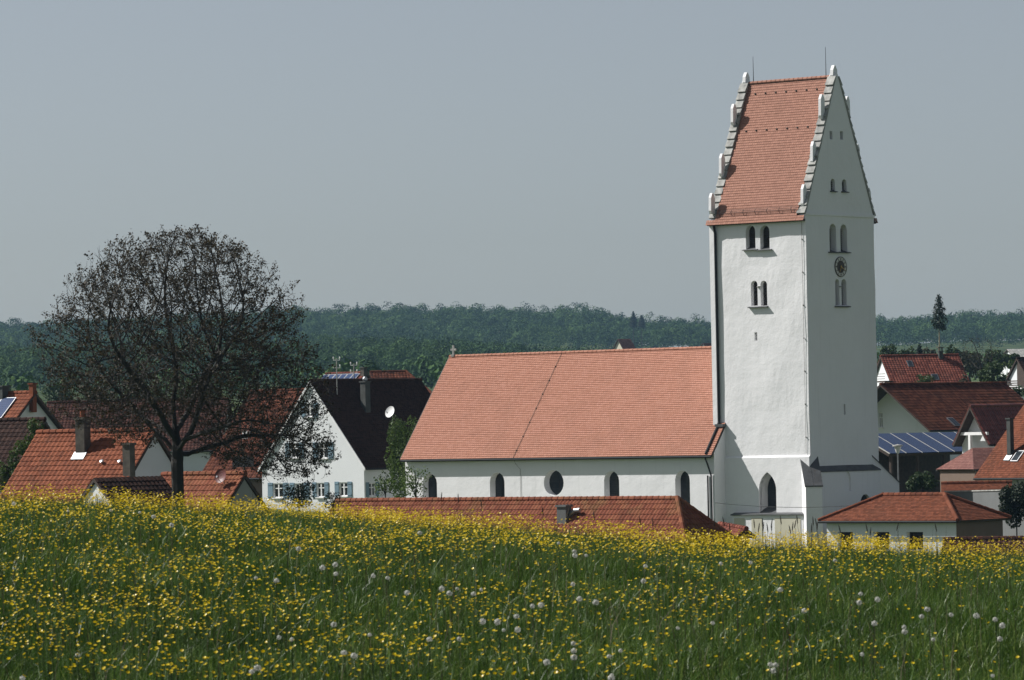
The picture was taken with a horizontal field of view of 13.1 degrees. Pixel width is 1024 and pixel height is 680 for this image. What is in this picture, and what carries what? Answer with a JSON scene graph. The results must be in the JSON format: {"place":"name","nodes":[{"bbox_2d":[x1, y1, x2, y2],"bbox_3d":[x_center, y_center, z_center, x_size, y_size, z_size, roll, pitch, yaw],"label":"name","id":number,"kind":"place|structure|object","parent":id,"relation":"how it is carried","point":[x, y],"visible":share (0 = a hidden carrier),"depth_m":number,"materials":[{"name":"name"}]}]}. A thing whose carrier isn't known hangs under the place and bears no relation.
{"place":"outdoors","nodes":[
{"label":"outdoors","id":0,"kind":"place"},
{"bbox_2d":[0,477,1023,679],"bbox_3d":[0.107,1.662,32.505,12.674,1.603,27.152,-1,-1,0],"label":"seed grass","id":1,"kind":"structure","parent":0,"point":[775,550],"depth_m":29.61,"materials":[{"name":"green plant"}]},
{"bbox_2d":[0,337,1023,516],"bbox_3d":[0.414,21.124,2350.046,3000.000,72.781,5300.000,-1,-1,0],"label":"ground","id":2,"kind":"structure","parent":0,"point":[1004,347],"depth_m":2570.20,"materials":[{"name":"green plant"}]},
{"bbox_2d":[0,461,13,491],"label":"ivy bush","id":3,"kind":"object","parent":2,"relation":"on","point":[7,474],"visible":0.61,"depth_m":223.75,"materials":[{"name":"green plant"}]},
{"bbox_2d":[7,440,29,469],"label":"ivy bush","id":4,"kind":"object","parent":2,"relation":"on","point":[21,447],"visible":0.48,"depth_m":223.58,"materials":[{"name":"green plant"}]},
{"bbox_2d":[0,417,49,493],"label":"house","id":5,"kind":"structure","parent":2,"relation":"on","point":[13,430],"depth_m":237.81,"materials":[{"name":"brown concrete"}]},
{"bbox_2d":[0,383,63,428],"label":"house","id":6,"kind":"structure","parent":2,"relation":"on","point":[27,403],"depth_m":290.16,"materials":[{"name":"orange tile"}]},
{"bbox_2d":[24,418,44,443],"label":"tree","id":7,"kind":"object","parent":2,"relation":"on","point":[32,424],"visible":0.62,"depth_m":223.79,"materials":[{"name":"green plant"}]},
{"bbox_2d":[41,380,73,404],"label":"green tree","id":8,"kind":"object","parent":2,"relation":"on","point":[54,396],"visible":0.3,"depth_m":559.10,"materials":[{"name":"green plant"}]},
{"bbox_2d":[1,410,170,504],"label":"house","id":9,"kind":"structure","parent":2,"relation":"on","point":[63,459],"depth_m":212.40,"materials":[{"name":"orange tile"}]},
{"bbox_2d":[81,384,109,399],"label":"green tree","id":10,"kind":"object","parent":2,"relation":"on","point":[93,390],"visible":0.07,"depth_m":558.78,"materials":[{"name":"green plant"}]},
{"bbox_2d":[76,476,185,509],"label":"shed","id":11,"kind":"structure","parent":2,"relation":"on","point":[158,485],"depth_m":198.58,"materials":[{"name":"brown concrete"}]},
{"bbox_2d":[47,397,232,470],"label":"house","id":12,"kind":"structure","parent":2,"relation":"on","point":[195,462],"depth_m":381.97,"materials":[{"name":"tile"}]},
{"bbox_2d":[126,383,164,398],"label":"green tree","id":13,"kind":"object","parent":2,"relation":"on","point":[144,394],"visible":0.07,"depth_m":419.49,"materials":[{"name":"green plant"}]},
{"bbox_2d":[15,223,341,509],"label":"broadleaf tree","id":14,"kind":"object","parent":2,"relation":"on","point":[204,386],"visible":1,"depth_m":188.84,"materials":[{"name":"brown plant"}]},
{"bbox_2d":[176,376,217,397],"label":"green tree","id":15,"kind":"object","parent":2,"relation":"on","point":[190,391],"visible":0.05,"depth_m":419.65,"materials":[{"name":"green plant"}]},
{"bbox_2d":[160,470,267,516],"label":"shed","id":16,"kind":"structure","parent":2,"relation":"on","point":[199,483],"depth_m":204.29,"materials":[{"name":"tile"}]},
{"bbox_2d":[214,469,225,482],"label":"satellite dish","id":17,"kind":"object","parent":16,"relation":"on","point":[220,476],"visible":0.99,"depth_m":203.99,"materials":[{"name":"red paint"}]},
{"bbox_2d":[226,413,250,469],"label":"bare tree","id":18,"kind":"object","parent":2,"relation":"on","point":[241,440],"visible":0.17,"depth_m":299.95,"materials":[{"name":"brown plant"}]},
{"bbox_2d":[203,388,303,496],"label":"house","id":19,"kind":"structure","parent":2,"relation":"on","point":[212,464],"depth_m":350.45,"materials":[{"name":"red tile"}]},
{"bbox_2d":[281,481,316,510],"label":"shrub","id":20,"kind":"object","parent":2,"relation":"on","point":[299,493],"visible":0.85,"depth_m":185.67,"materials":[{"name":"green plant"}]},
{"bbox_2d":[0,330,606,392],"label":"forest","id":21,"kind":"object","parent":2,"relation":"on","point":[383,352],"visible":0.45,"depth_m":1383.45,"materials":[{"name":"green plant"}]},
{"bbox_2d":[323,491,341,513],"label":"shrub","id":22,"kind":"object","parent":2,"relation":"on","point":[330,496],"visible":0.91,"depth_m":189.88,"materials":[{"name":"green plant"}]},
{"bbox_2d":[258,357,430,511],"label":"house","id":23,"kind":"structure","parent":2,"relation":"on","point":[359,425],"depth_m":316.17,"materials":[{"name":"white paint"}]},
{"bbox_2d":[385,406,393,421],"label":"satellite dish","id":24,"kind":"object","parent":23,"relation":"on","point":[389,412],"visible":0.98,"depth_m":316.18,"materials":[{"name":"white paint"}]},
{"bbox_2d":[322,367,370,378],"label":"house","id":25,"kind":"structure","parent":2,"relation":"on","point":[344,375],"depth_m":430.90,"materials":[{"name":"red tile"}]},
{"bbox_2d":[373,469,398,497],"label":"shrub","id":26,"kind":"object","parent":2,"relation":"on","point":[385,487],"visible":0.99,"depth_m":269.70,"materials":[{"name":"green plant"}]},
{"bbox_2d":[369,370,431,393],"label":"house","id":27,"kind":"structure","parent":2,"relation":"on","point":[384,374],"depth_m":439.85,"materials":[{"name":"red tile"}]},
{"bbox_2d":[384,415,417,497],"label":"green tree","id":28,"kind":"object","parent":2,"relation":"on","point":[398,443],"visible":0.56,"depth_m":309.55,"materials":[{"name":"green plant"}]},
{"bbox_2d":[398,465,431,496],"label":"shrub","id":29,"kind":"object","parent":2,"relation":"on","point":[413,481],"visible":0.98,"depth_m":275.92,"materials":[{"name":"green plant"}]},
{"bbox_2d":[0,349,998,399],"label":"copse","id":30,"kind":"object","parent":2,"relation":"on","point":[429,371],"visible":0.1,"depth_m":961.07,"materials":[{"name":"green plant"}]},
{"bbox_2d":[0,301,1023,350],"bbox_3d":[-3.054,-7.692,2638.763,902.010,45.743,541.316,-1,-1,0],"label":"forest","id":31,"kind":"object","parent":2,"relation":"on","point":[561,325],"visible":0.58,"depth_m":2503.21,"materials":[{"name":"green plant"}]},
{"bbox_2d":[327,495,746,547],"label":"outbuilding","id":32,"kind":"structure","parent":2,"relation":"on","point":[675,512],"depth_m":225.05,"materials":[{"name":"red tile"}]},
{"bbox_2d":[613,339,635,348],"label":"house","id":33,"kind":"structure","parent":2,"relation":"on","point":[624,344],"depth_m":1150.74,"materials":[{"name":"brown tile"}]},
{"bbox_2d":[629,311,637,343],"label":"spruce tree","id":34,"kind":"object","parent":2,"relation":"on","point":[633,322],"visible":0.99,"depth_m":2350.23,"materials":[{"name":"green plant"}]},
{"bbox_2d":[638,315,644,345],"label":"spruce tree","id":35,"kind":"object","parent":2,"relation":"on","point":[641,323],"visible":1,"depth_m":2360.08,"materials":[{"name":"green plant"}]},
{"bbox_2d":[400,47,899,550],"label":"church","id":36,"kind":"structure","parent":2,"relation":"on","point":[764,405],"depth_m":287.54,"materials":[{"name":"white paint"}]},
{"bbox_2d":[719,503,842,507],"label":"ledge","id":37,"kind":"object","parent":36,"relation":"attached to","point":[785,507],"visible":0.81,"depth_m":277.31,"materials":[{"name":"white paint"}]},
{"bbox_2d":[718,521,755,543],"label":"garden wall","id":38,"kind":"structure","parent":2,"relation":"on","point":[735,528],"depth_m":228.44,"materials":[{"name":"red tile"}]},
{"bbox_2d":[878,344,897,358],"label":"hedge tree","id":39,"kind":"object","parent":2,"relation":"on","point":[887,350],"visible":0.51,"depth_m":640.27,"materials":[{"name":"green plant"}]},
{"bbox_2d":[892,444,902,480],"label":"street lamp","id":40,"kind":"object","parent":2,"relation":"on","point":[897,447],"visible":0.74,"depth_m":299.82,"materials":[{"name":"metal"}]},
{"bbox_2d":[897,346,915,354],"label":"hedge tree","id":41,"kind":"object","parent":2,"relation":"on","point":[907,351],"visible":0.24,"depth_m":639.81,"materials":[{"name":"green plant"}]},
{"bbox_2d":[818,492,1011,555],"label":"outbuilding","id":42,"kind":"structure","parent":2,"relation":"on","point":[920,514],"depth_m":254.76,"materials":[{"name":"red tile"}]},
{"bbox_2d":[914,343,922,353],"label":"spruce tree","id":43,"kind":"object","parent":2,"relation":"on","point":[919,350],"visible":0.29,"depth_m":599.85,"materials":[{"name":"green plant"}]},
{"bbox_2d":[879,432,961,492],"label":"solar carport","id":44,"kind":"object","parent":2,"relation":"on","point":[927,451],"visible":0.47,"depth_m":342.99,"materials":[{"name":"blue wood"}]},
{"bbox_2d":[905,471,939,491],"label":"green tree","id":45,"kind":"object","parent":2,"relation":"on","point":[914,484],"visible":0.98,"depth_m":294.49,"materials":[{"name":"green plant"}]},
{"bbox_2d":[877,347,968,385],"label":"house","id":46,"kind":"structure","parent":2,"relation":"on","point":[940,366],"depth_m":454.70,"materials":[{"name":"red tile"}]},
{"bbox_2d":[916,374,935,381],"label":"green tree","id":47,"kind":"object","parent":2,"relation":"on","point":[929,378],"visible":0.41,"depth_m":419.62,"materials":[{"name":"green plant"}]},
{"bbox_2d":[922,347,936,353],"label":"hedge tree","id":48,"kind":"object","parent":2,"relation":"on","point":[931,351],"visible":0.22,"depth_m":639.77,"materials":[{"name":"green plant"}]},
{"bbox_2d":[931,294,948,346],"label":"conifer tree","id":49,"kind":"object","parent":2,"relation":"on","point":[936,320],"visible":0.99,"depth_m":559.94,"materials":[{"name":"green plant"}]},
{"bbox_2d":[877,381,1023,460],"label":"house","id":50,"kind":"structure","parent":2,"relation":"on","point":[913,407],"depth_m":374.01,"materials":[{"name":"red tile"}]},
{"bbox_2d":[945,344,959,353],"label":"hedge tree","id":51,"kind":"object","parent":2,"relation":"on","point":[948,350],"visible":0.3,"depth_m":639.90,"materials":[{"name":"green plant"}]},
{"bbox_2d":[958,371,970,381],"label":"shrub","id":52,"kind":"object","parent":2,"relation":"on","point":[963,379],"visible":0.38,"depth_m":439.94,"materials":[{"name":"green plant"}]},
{"bbox_2d":[936,447,993,491],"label":"lean to","id":53,"kind":"object","parent":2,"relation":"on","point":[966,465],"visible":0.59,"depth_m":317.26,"materials":[{"name":"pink tile"}]},
{"bbox_2d":[959,350,984,379],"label":"hedge tree","id":54,"kind":"object","parent":2,"relation":"on","point":[970,370],"visible":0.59,"depth_m":638.97,"materials":[{"name":"green plant"}]},
{"bbox_2d":[941,480,1011,491],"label":"shed","id":55,"kind":"structure","parent":2,"relation":"on","point":[971,485],"depth_m":291.27,"materials":[{"name":"tile"}]},
{"bbox_2d":[954,334,1000,373],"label":"bare tree","id":56,"kind":"object","parent":2,"relation":"on","point":[979,361],"visible":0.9,"depth_m":475.02,"materials":[{"name":"green plant"}]},
{"bbox_2d":[942,535,1023,556],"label":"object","id":57,"kind":"structure","parent":2,"relation":"on","point":[986,539],"depth_m":213.00,"materials":[{"name":"tile"}]},
{"bbox_2d":[944,489,1023,535],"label":"garden wall","id":58,"kind":"structure","parent":2,"relation":"on","point":[989,498],"depth_m":276.83,"materials":[{"name":"paint"}]},
{"bbox_2d":[952,403,1023,453],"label":"house","id":59,"kind":"structure","parent":2,"relation":"on","point":[983,426],"depth_m":325.41,"materials":[{"name":"red tile"}]},
{"bbox_2d":[977,361,1006,381],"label":"green tree","id":60,"kind":"object","parent":2,"relation":"on","point":[995,367],"visible":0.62,"depth_m":454.57,"materials":[{"name":"green plant"}]},
{"bbox_2d":[981,349,1003,370],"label":"hedge tree","id":61,"kind":"object","parent":2,"relation":"on","point":[994,359],"visible":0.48,"depth_m":639.93,"materials":[{"name":"green plant"}]},
{"bbox_2d":[973,405,1023,486],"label":"house","id":62,"kind":"structure","parent":2,"relation":"on","point":[1004,460],"depth_m":302.02,"materials":[{"name":"orange tile"}]},
{"bbox_2d":[998,360,1013,377],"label":"green tree","id":63,"kind":"object","parent":2,"relation":"on","point":[1004,367],"visible":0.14,"depth_m":479.79,"materials":[{"name":"green plant"}]},
{"bbox_2d":[999,353,1019,367],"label":"hedge tree","id":64,"kind":"object","parent":2,"relation":"on","point":[1006,358],"visible":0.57,"depth_m":639.18,"materials":[{"name":"green plant"}]},
{"bbox_2d":[998,480,1023,535],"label":"tree","id":65,"kind":"object","parent":2,"relation":"on","point":[1011,498],"visible":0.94,"depth_m":261.41,"materials":[{"name":"green plant"}]},
{"bbox_2d":[1001,349,1023,376],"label":"barn","id":66,"kind":"structure","parent":2,"relation":"on","point":[1020,352],"depth_m":819.73,"materials":[{"name":"paint"}]},
{"bbox_2d":[1006,357,1023,398],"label":"house","id":67,"kind":"structure","parent":2,"relation":"on","point":[1015,377],"depth_m":470.02,"materials":[{"name":"white paint"}]},
{"bbox_2d":[1012,385,1023,396],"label":"shrub","id":68,"kind":"object","parent":2,"relation":"on","point":[1018,390],"visible":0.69,"depth_m":440.06,"materials":[{"name":"green plant"}]},
{"bbox_2d":[0,0,1023,346],"label":"sky","id":69,"kind":"structure","parent":0,"point":[549,153],"materials":[{"name":"grey"}]},
{"bbox_2d":[0,489,1023,679],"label":"meadow","id":70,"kind":"structure","parent":0,"point":[473,658],"depth_m":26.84,"materials":[{"name":"plant"}]},
{"bbox_2d":[296,546,300,585],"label":"dandelion clock","id":71,"kind":"object","parent":70,"relation":"on","point":[298,549],"visible":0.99,"depth_m":29.39,"materials":[{"name":"green plant"}]},
{"bbox_2d":[320,565,325,611],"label":"dandelion clock","id":72,"kind":"object","parent":70,"relation":"on","point":[322,567],"visible":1,"depth_m":28.60,"materials":[{"name":"white plant"}]},
{"bbox_2d":[331,622,336,678],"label":"dandelion clock","id":73,"kind":"object","parent":70,"relation":"on","point":[333,624],"visible":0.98,"depth_m":24.34,"materials":[{"name":"white plant"}]},
{"bbox_2d":[351,653,357,678],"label":"dandelion clock","id":74,"kind":"object","parent":70,"relation":"on","point":[354,655],"visible":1,"depth_m":23.13,"materials":[{"name":"white plant"}]},
{"bbox_2d":[371,573,375,619],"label":"dandelion clock","id":75,"kind":"object","parent":70,"relation":"on","point":[373,575],"visible":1,"depth_m":27.74,"materials":[{"name":"white plant"}]},
{"bbox_2d":[385,576,390,630],"bbox_3d":[-0.760,1.653,27.577,0.029,0.395,0.042,0,-1,-30],"label":"dandelion clock","id":76,"kind":"object","parent":70,"relation":"on","point":[387,577],"visible":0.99,"depth_m":27.57,"materials":[{"name":"white plant"}]},
{"bbox_2d":[405,590,409,640],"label":"dandelion clock","id":77,"kind":"object","parent":70,"relation":"on","point":[407,592],"visible":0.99,"depth_m":26.39,"materials":[{"name":"white plant"}]},
{"bbox_2d":[427,637,432,679],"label":"dandelion clock","id":78,"kind":"object","parent":70,"relation":"on","point":[429,639],"visible":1,"depth_m":23.44,"materials":[{"name":"white plant"}]},
{"bbox_2d":[439,586,444,630],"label":"dandelion clock","id":79,"kind":"object","parent":70,"relation":"on","point":[441,588],"visible":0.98,"depth_m":26.69,"materials":[{"name":"white plant"}]},
{"bbox_2d":[447,591,452,636],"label":"dandelion clock","id":80,"kind":"object","parent":70,"relation":"on","point":[449,593],"visible":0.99,"depth_m":26.35,"materials":[{"name":"white plant"}]},
{"bbox_2d":[457,637,460,675],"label":"dandelion clock","id":81,"kind":"object","parent":70,"relation":"on","point":[459,639],"visible":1,"depth_m":24.20,"materials":[{"name":"white plant"}]},
{"bbox_2d":[471,592,475,646],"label":"dandelion clock","id":82,"kind":"object","parent":70,"relation":"on","point":[473,594],"visible":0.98,"depth_m":26.20,"materials":[{"name":"white plant"}]},
{"bbox_2d":[480,618,485,671],"bbox_3d":[-0.158,1.729,24.608,0.039,0.397,0.044,-1,-1,10],"label":"dandelion clock","id":83,"kind":"object","parent":70,"relation":"on","point":[482,621],"visible":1,"depth_m":24.60,"materials":[{"name":"white plant"}]},
{"bbox_2d":[494,619,501,665],"bbox_3d":[-0.075,1.729,24.704,0.039,0.382,0.047,-2,-1,20],"label":"dandelion clock","id":84,"kind":"object","parent":70,"relation":"on","point":[497,622],"visible":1,"depth_m":24.71,"materials":[{"name":"white plant"}]},
{"bbox_2d":[0,482,1023,679],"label":"buttercup carpet","id":85,"kind":"object","parent":70,"relation":"on","point":[419,551],"visible":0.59,"depth_m":31.88,"materials":[{"name":"green plant"}]},
{"bbox_2d":[514,627,520,670],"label":"dandelion clock","id":86,"kind":"object","parent":70,"relation":"on","point":[518,630],"visible":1,"depth_m":24.48,"materials":[{"name":"white plant"}]},
{"bbox_2d":[530,604,535,660],"bbox_3d":[0.123,1.696,25.457,0.031,0.393,0.047,-2,-1,31],"label":"dandelion clock","id":87,"kind":"object","parent":70,"relation":"on","point":[532,606],"visible":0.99,"depth_m":25.46,"materials":[{"name":"white plant"}]},
{"bbox_2d":[538,602,544,651],"bbox_3d":[0.172,1.701,25.782,0.038,0.382,0.039,-1,-1,18],"label":"dandelion clock","id":88,"kind":"object","parent":70,"relation":"on","point":[540,605],"visible":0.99,"depth_m":25.78,"materials":[{"name":"white plant"}]},
{"bbox_2d":[543,659,550,679],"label":"dandelion clock","id":89,"kind":"object","parent":70,"relation":"on","point":[546,661],"visible":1,"depth_m":22.90,"materials":[{"name":"white plant"}]},
{"bbox_2d":[577,596,582,641],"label":"dandelion clock","id":90,"kind":"object","parent":70,"relation":"on","point":[579,598],"visible":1,"depth_m":26.56,"materials":[{"name":"white plant"}]},
{"bbox_2d":[593,599,598,645],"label":"dandelion clock","id":91,"kind":"object","parent":70,"relation":"on","point":[596,602],"visible":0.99,"depth_m":26.23,"materials":[{"name":"white plant"}]},
{"bbox_2d":[711,621,714,661],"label":"dandelion clock","id":92,"kind":"object","parent":70,"relation":"on","point":[712,623],"visible":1,"depth_m":25.43,"materials":[{"name":"green plant"}]},
{"bbox_2d":[777,587,782,639],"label":"dandelion clock","id":93,"kind":"object","parent":70,"relation":"on","point":[778,589],"visible":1,"depth_m":27.94,"materials":[{"name":"green plant"}]},
{"bbox_2d":[856,600,861,643],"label":"dandelion clock","id":94,"kind":"object","parent":70,"relation":"on","point":[859,602],"visible":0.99,"depth_m":27.46,"materials":[{"name":"white plant"}]},
{"bbox_2d":[871,621,876,675],"bbox_3d":[2.066,1.791,25.478,0.040,0.387,0.036,-1,-1,-22],"label":"dandelion clock","id":95,"kind":"object","parent":70,"relation":"on","point":[874,623],"visible":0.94,"depth_m":25.47,"materials":[{"name":"white plant"}]},
{"bbox_2d":[875,597,879,642],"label":"dandelion clock","id":96,"kind":"object","parent":70,"relation":"on","point":[877,599],"visible":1,"depth_m":27.70,"materials":[{"name":"white plant"}]},
{"bbox_2d":[902,629,907,669],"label":"dandelion clock","id":97,"kind":"object","parent":70,"relation":"on","point":[904,632],"visible":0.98,"depth_m":25.63,"materials":[{"name":"white plant"}]},
{"bbox_2d":[924,607,929,649],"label":"dandelion clock","id":98,"kind":"object","parent":70,"relation":"on","point":[927,609],"visible":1,"depth_m":27.03,"materials":[{"name":"white plant"}]},
{"bbox_2d":[931,638,935,678],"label":"dandelion clock","id":99,"kind":"object","parent":70,"relation":"on","point":[933,639],"visible":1,"depth_m":24.82,"materials":[{"name":"white plant"}]},
{"bbox_2d":[973,613,978,668],"bbox_3d":[2.756,1.806,26.527,0.039,0.377,0.041,-1,-1,-8],"label":"dandelion clock","id":100,"kind":"object","parent":70,"relation":"on","point":[976,616],"visible":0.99,"depth_m":26.53,"materials":[{"name":"white plant"}]},
{"bbox_2d":[993,617,997,659],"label":"dandelion clock","id":101,"kind":"object","parent":70,"relation":"on","point":[994,619],"visible":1,"depth_m":26.05,"materials":[{"name":"white plant"}]},
{"bbox_2d":[997,636,1002,676],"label":"dandelion clock","id":102,"kind":"object","parent":70,"relation":"on","point":[999,638],"visible":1,"depth_m":24.93,"materials":[{"name":"white plant"}]},
{"bbox_2d":[999,622,1004,676],"bbox_3d":[2.809,1.818,25.598,0.040,0.404,0.038,0,-1,-39],"label":"dandelion clock","id":103,"kind":"object","parent":70,"relation":"on","point":[1002,625],"visible":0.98,"depth_m":25.59,"materials":[{"name":"white plant"}]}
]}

